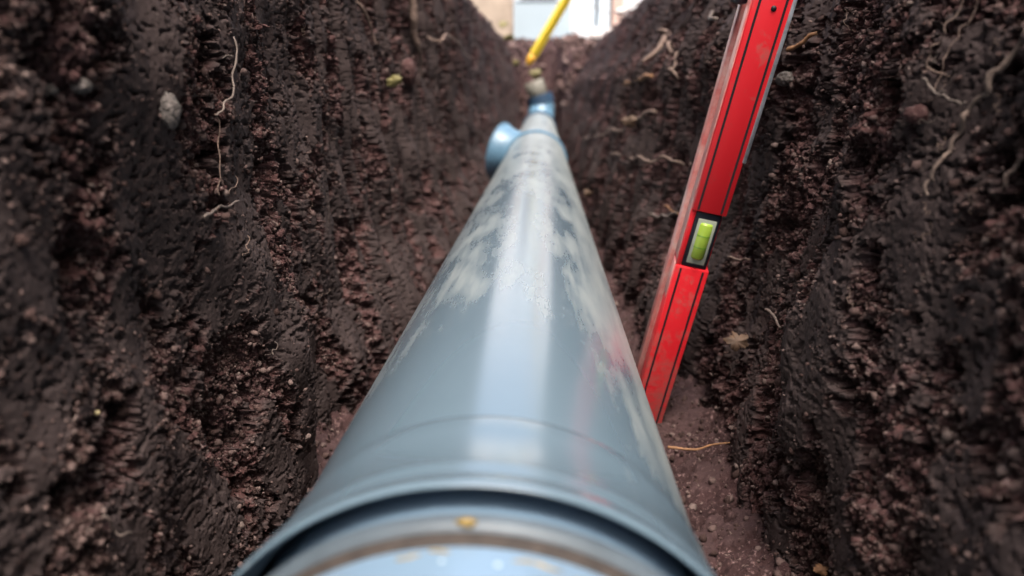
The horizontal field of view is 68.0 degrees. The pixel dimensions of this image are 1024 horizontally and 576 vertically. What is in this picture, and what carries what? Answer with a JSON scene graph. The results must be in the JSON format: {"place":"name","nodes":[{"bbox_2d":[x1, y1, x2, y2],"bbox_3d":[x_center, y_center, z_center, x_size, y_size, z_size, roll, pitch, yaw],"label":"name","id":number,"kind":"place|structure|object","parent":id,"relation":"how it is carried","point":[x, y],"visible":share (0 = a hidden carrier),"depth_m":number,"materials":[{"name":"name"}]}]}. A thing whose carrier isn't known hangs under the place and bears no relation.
{"place":"outdoors","nodes":[
{"label":"outdoors","id":0,"kind":"place"},
{"bbox_2d":[0,0,523,575],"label":"trench wall","id":1,"kind":"structure","parent":0,"point":[164,230],"depth_m":0.28,"materials":[{"name":"soil"}]},
{"bbox_2d":[43,83,57,95],"bbox_3d":[-0.115,-0.049,0.188,0.004,0.003,0.004,1,15,2],"label":"stone","id":2,"kind":"object","parent":1,"relation":"on","point":[50,89],"visible":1,"depth_m":0.19,"materials":[{"name":"grey stone"}]},
{"bbox_2d":[70,78,92,93],"bbox_3d":[-0.109,-0.051,0.192,0.005,0.004,0.005,1,15,2],"label":"stone","id":3,"kind":"object","parent":1,"relation":"attached to","point":[83,86],"visible":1,"depth_m":0.19,"materials":[{"name":"grey stone"}]},
{"bbox_2d":[102,515,132,536],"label":"root","id":4,"kind":"object","parent":1,"relation":"attached to","point":[110,524],"visible":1,"depth_m":0.20,"materials":[{"name":"beige plant"}]},
{"bbox_2d":[158,91,181,129],"bbox_3d":[-0.103,-0.053,0.229,0.006,0.012,0.007,1,15,2],"label":"stone","id":5,"kind":"object","parent":1,"relation":"attached to","point":[170,108],"visible":1,"depth_m":0.23,"materials":[{"name":"grey stone"}]},
{"bbox_2d":[214,114,220,194],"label":"root","id":6,"kind":"object","parent":1,"relation":"attached to","point":[219,153],"visible":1,"depth_m":0.27,"materials":[{"name":"brown plant"}]},
{"bbox_2d":[202,200,239,218],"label":"root","id":7,"kind":"object","parent":1,"relation":"attached to","point":[205,215],"visible":1,"depth_m":0.27,"materials":[{"name":"beige plant"}]},
{"bbox_2d":[215,36,237,116],"bbox_3d":[-0.104,-0.078,0.279,0.003,0.029,0.024,1,15,2],"label":"root","id":8,"kind":"object","parent":1,"relation":"attached to","point":[231,97],"visible":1,"depth_m":0.28,"materials":[{"name":"beige plant"}]},
{"bbox_2d":[0,0,484,575],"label":"soil crumbs","id":9,"kind":"object","parent":1,"relation":"attached to","point":[64,520],"visible":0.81,"depth_m":0.22,"materials":[{"name":"brown soil"}]},
{"bbox_2d":[310,179,328,233],"bbox_3d":[-0.109,-0.046,0.431,0.005,0.035,0.021,1,15,2],"label":"root","id":10,"kind":"object","parent":1,"relation":"attached to","point":[328,202],"visible":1,"depth_m":0.44,"materials":[{"name":"brown plant"}]},
{"bbox_2d":[356,1,377,44],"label":"root","id":11,"kind":"object","parent":1,"relation":"attached to","point":[360,5],"visible":0.99,"depth_m":0.63,"materials":[{"name":"brown plant"}]},
{"bbox_2d":[387,74,401,87],"bbox_3d":[-0.107,-0.188,0.689,0.016,0.012,0.006,1,15,2],"label":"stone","id":12,"kind":"object","parent":1,"relation":"attached to","point":[394,81],"visible":1,"depth_m":0.69,"materials":[{"name":"yellow stone"}]},
{"bbox_2d":[400,57,416,86],"bbox_3d":[-0.106,-0.222,0.783,0.017,0.031,0.031,1,15,2],"label":"soil clod","id":13,"kind":"object","parent":1,"relation":"on","point":[408,71],"visible":0.99,"depth_m":0.77,"materials":[{"name":"brown soil"}]},
{"bbox_2d":[408,0,422,76],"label":"root","id":14,"kind":"object","parent":1,"relation":"attached to","point":[414,20],"visible":0.94,"depth_m":0.82,"materials":[{"name":"brown plant"}]},
{"bbox_2d":[427,34,472,58],"bbox_3d":[-0.030,-0.695,2.310,0.054,0.083,3.097,1,15,3],"label":"root","id":15,"kind":"object","parent":1,"relation":"attached to","point":[442,38],"visible":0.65,"depth_m":0.91,"materials":[{"name":"brown plant"}]},
{"bbox_2d":[499,21,507,27],"bbox_3d":[-0.028,-0.864,2.489,0.033,0.025,0.020,1,15,2],"label":"leaf","id":16,"kind":"object","parent":1,"relation":"on","point":[502,24],"visible":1,"depth_m":2.49,"materials":[{"name":"yellow plant"}]},
{"bbox_2d":[503,34,514,40],"bbox_3d":[-0.010,-0.824,2.499,0.040,0.022,0.029,1,15,2],"label":"leaf","id":17,"kind":"object","parent":1,"relation":"attached to","point":[509,37],"visible":0.98,"depth_m":2.49,"materials":[{"name":"brown plant"}]},
{"bbox_2d":[512,60,519,65],"bbox_3d":[0.016,-0.747,2.515,0.029,0.023,0.012,6,16,23],"label":"leaf","id":18,"kind":"object","parent":1,"relation":"on","point":[516,63],"visible":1,"depth_m":2.52,"materials":[{"name":"brown plant"}]},
{"bbox_2d":[473,0,513,36],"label":"stone block","id":19,"kind":"structure","parent":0,"point":[496,12],"depth_m":3.17,"materials":[{"name":"beige stone"}]},
{"bbox_2d":[304,39,804,575],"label":"trench floor","id":20,"kind":"structure","parent":0,"point":[712,497],"depth_m":0.40,"materials":[{"name":"soil"}]},
{"bbox_2d":[233,113,715,575],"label":"drain pipe","id":21,"kind":"object","parent":20,"relation":"on","point":[510,364],"visible":0.97,"depth_m":0.20,"materials":[{"name":"grey plastic"}]},
{"bbox_2d":[485,122,567,178],"bbox_3d":[0.035,-0.250,1.449,0.153,0.130,0.111,4,15,15],"label":"branch fitting","id":22,"kind":"object","parent":21,"relation":"attached to","point":[505,136],"visible":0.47,"depth_m":1.42,"materials":[{"name":"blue plastic"}]},
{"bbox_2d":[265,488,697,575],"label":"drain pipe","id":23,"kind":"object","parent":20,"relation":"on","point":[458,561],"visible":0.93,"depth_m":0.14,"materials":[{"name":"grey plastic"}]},
{"bbox_2d":[529,69,540,78],"bbox_3d":[0.076,-0.712,2.522,0.043,0.031,0.014,-1,15,-5],"label":"leaf","id":24,"kind":"object","parent":20,"relation":"on","point":[535,73],"visible":1,"depth_m":2.52,"materials":[{"name":"yellow plant"}]},
{"bbox_2d":[522,91,555,127],"bbox_3d":[0.099,-0.613,2.738,0.121,0.188,0.213,1,15,2],"label":"elbow fitting","id":25,"kind":"object","parent":20,"relation":"on","point":[543,103],"visible":0.48,"depth_m":2.73,"materials":[{"name":"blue plastic"}]},
{"bbox_2d":[524,78,546,98],"bbox_3d":[0.090,-0.718,2.770,0.094,0.096,0.072,1,15,2],"label":"riser stub","id":26,"kind":"object","parent":25,"relation":"on","point":[535,88],"visible":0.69,"depth_m":2.74,"materials":[{"name":"plastic"}]},
{"bbox_2d":[306,181,797,575],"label":"soil crumbs","id":27,"kind":"object","parent":20,"relation":"on","point":[728,499],"visible":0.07,"depth_m":0.39,"materials":[{"name":"brown soil"}]},
{"bbox_2d":[507,33,604,149],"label":"soil clods","id":28,"kind":"object","parent":20,"relation":"on","point":[574,39],"visible":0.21,"depth_m":2.85,"materials":[{"name":"soil"}]},
{"bbox_2d":[668,442,729,450],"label":"root","id":29,"kind":"object","parent":20,"relation":"on","point":[686,449],"visible":1,"depth_m":0.39,"materials":[{"name":"beige plant"}]},
{"bbox_2d":[636,0,796,423],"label":"spirit level","id":30,"kind":"object","parent":20,"relation":"on","point":[756,41],"visible":0.96,"depth_m":0.39,"materials":[{"name":"red paint"}]},
{"bbox_2d":[813,563,828,575],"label":"leaf","id":31,"kind":"object","parent":20,"relation":"on","point":[820,569],"visible":1,"depth_m":0.27,"materials":[{"name":"brown plant"}]},
{"bbox_2d":[514,0,640,39],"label":"house","id":32,"kind":"structure","parent":0,"point":[579,17],"depth_m":6.55,"materials":[{"name":"white paint"}]},
{"bbox_2d":[516,0,559,1],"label":"window","id":33,"kind":"structure","parent":32,"relation":"in","point":[516,0],"depth_m":6.54,"materials":[{"name":"white paint"}]},
{"bbox_2d":[576,0,595,26],"bbox_3d":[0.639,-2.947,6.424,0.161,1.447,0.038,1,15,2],"label":"door","id":34,"kind":"structure","parent":32,"relation":"in","point":[585,15],"depth_m":6.56,"materials":[{"name":"white paint"}]},
{"bbox_2d":[556,0,1023,575],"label":"trench wall","id":35,"kind":"structure","parent":0,"point":[888,236],"depth_m":0.26,"materials":[{"name":"soil"}]},
{"bbox_2d":[526,0,570,65],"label":"yellow pole","id":36,"kind":"object","parent":35,"relation":"attached to","point":[549,27],"visible":1,"depth_m":2.39,"materials":[{"name":"paint"}]},
{"bbox_2d":[584,189,592,196],"bbox_3d":[0.095,-0.118,0.947,0.011,0.010,0.005,1,15,2],"label":"leaf","id":37,"kind":"object","parent":35,"relation":"attached to","point":[587,192],"visible":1,"depth_m":0.95,"materials":[{"name":"brown plant"}]},
{"bbox_2d":[590,32,602,39],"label":"rubble","id":38,"kind":"object","parent":35,"relation":"on","point":[596,36],"visible":0.94,"depth_m":2.60,"materials":[{"name":"white stone"}]},
{"bbox_2d":[586,3,637,13],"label":"root","id":39,"kind":"object","parent":35,"relation":"on","point":[611,12],"visible":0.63,"depth_m":3.45,"materials":[{"name":"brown plant"}]},
{"bbox_2d":[583,110,656,139],"bbox_3d":[0.142,-0.237,1.141,0.010,0.081,0.836,0,15,1],"label":"root","id":40,"kind":"object","parent":35,"relation":"attached to","point":[638,118],"visible":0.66,"depth_m":0.96,"materials":[{"name":"brown plant"}]},
{"bbox_2d":[615,8,627,15],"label":"rubble","id":41,"kind":"object","parent":35,"relation":"on","point":[621,11],"visible":0.84,"depth_m":2.15,"materials":[{"name":"white stone"}]},
{"bbox_2d":[620,115,637,128],"bbox_3d":[0.111,-0.158,0.721,0.016,0.013,0.007,1,15,2],"label":"stone","id":42,"kind":"object","parent":35,"relation":"attached to","point":[629,121],"visible":1,"depth_m":0.72,"materials":[{"name":"beige stone"}]},
{"bbox_2d":[623,73,653,85],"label":"root","id":43,"kind":"object","parent":35,"relation":"attached to","point":[641,78],"visible":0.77,"depth_m":0.82,"materials":[{"name":"brown plant"}]},
{"bbox_2d":[611,152,685,166],"bbox_3d":[0.128,-0.137,0.793,0.018,0.024,0.328,-1,15,-3],"label":"root","id":44,"kind":"object","parent":35,"relation":"attached to","point":[654,161],"visible":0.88,"depth_m":0.69,"materials":[{"name":"brown plant"}]},
{"bbox_2d":[642,28,679,79],"bbox_3d":[0.155,-0.238,0.765,0.036,0.059,0.214,1,15,2],"label":"root","id":45,"kind":"object","parent":35,"relation":"hanging from","point":[670,46],"visible":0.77,"depth_m":0.81,"materials":[{"name":"beige plant"}]},
{"bbox_2d":[648,212,677,218],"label":"root","id":46,"kind":"object","parent":35,"relation":"attached to","point":[661,215],"visible":1,"depth_m":0.62,"materials":[{"name":"beige plant"}]},
{"bbox_2d":[617,10,718,20],"bbox_3d":[0.211,-0.399,1.126,0.050,0.125,1.421,1,15,5],"label":"root","id":47,"kind":"object","parent":35,"relation":"attached to","point":[710,17],"visible":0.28,"depth_m":0.54,"materials":[{"name":"brown plant"}]},
{"bbox_2d":[663,205,678,214],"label":"root","id":48,"kind":"object","parent":35,"relation":"attached to","point":[668,207],"visible":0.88,"depth_m":0.62,"materials":[{"name":"plant"}]},
{"bbox_2d":[723,331,748,351],"bbox_3d":[0.112,0.027,0.381,0.013,0.009,0.007,1,15,2],"label":"leaf","id":49,"kind":"object","parent":35,"relation":"on","point":[735,341],"visible":1,"depth_m":0.38,"materials":[{"name":"beige plant"}]},
{"bbox_2d":[727,256,749,261],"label":"root","id":50,"kind":"object","parent":35,"relation":"attached to","point":[734,258],"visible":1,"depth_m":0.45,"materials":[{"name":"brown plant"}]},
{"bbox_2d":[764,308,780,328],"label":"root","id":51,"kind":"object","parent":35,"relation":"attached to","point":[773,315],"visible":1,"depth_m":0.36,"materials":[{"name":"beige plant"}]},
{"bbox_2d":[775,71,793,86],"bbox_3d":[0.147,-0.113,0.409,0.010,0.008,0.011,1,15,2],"label":"stone","id":52,"kind":"object","parent":35,"relation":"on","point":[785,78],"visible":1,"depth_m":0.41,"materials":[{"name":"grey stone"}]},
{"bbox_2d":[786,31,816,51],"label":"root","id":53,"kind":"object","parent":35,"relation":"attached to","point":[799,44],"visible":1,"depth_m":0.39,"materials":[{"name":"brown plant"}]},
{"bbox_2d":[582,0,1023,575],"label":"soil crumbs","id":54,"kind":"object","parent":35,"relation":"attached to","point":[948,434],"visible":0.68,"depth_m":0.23,"materials":[{"name":"brown soil"}]},
{"bbox_2d":[902,104,928,124],"bbox_3d":[0.122,-0.052,0.229,0.007,0.006,0.008,1,15,2],"label":"stone","id":55,"kind":"object","parent":35,"relation":"on","point":[914,114],"visible":1,"depth_m":0.23,"materials":[{"name":"brown stone"}]},
{"bbox_2d":[923,0,963,76],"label":"root","id":56,"kind":"object","parent":35,"relation":"attached to","point":[929,68],"visible":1,"depth_m":0.22,"materials":[{"name":"brown plant"}]},
{"bbox_2d":[922,77,965,104],"bbox_3d":[0.123,-0.056,0.216,0.007,0.008,0.013,1,15,2],"label":"root","id":57,"kind":"object","parent":35,"relation":"attached to","point":[930,87],"visible":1,"depth_m":0.22,"materials":[{"name":"beige plant"}]},
{"bbox_2d":[934,0,977,89],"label":"root","id":58,"kind":"object","parent":35,"relation":"attached to","point":[957,39],"visible":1,"depth_m":0.21,"materials":[{"name":"brown plant"}]},
{"bbox_2d":[923,30,1023,195],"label":"root","id":59,"kind":"object","parent":35,"relation":"attached to","point":[1004,65],"visible":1,"depth_m":0.21,"materials":[{"name":"plant"}]},
{"bbox_2d":[993,148,1023,196],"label":"root","id":60,"kind":"object","parent":35,"relation":"attached to","point":[1015,167],"visible":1,"depth_m":0.20,"materials":[{"name":"plant"}]}
]}

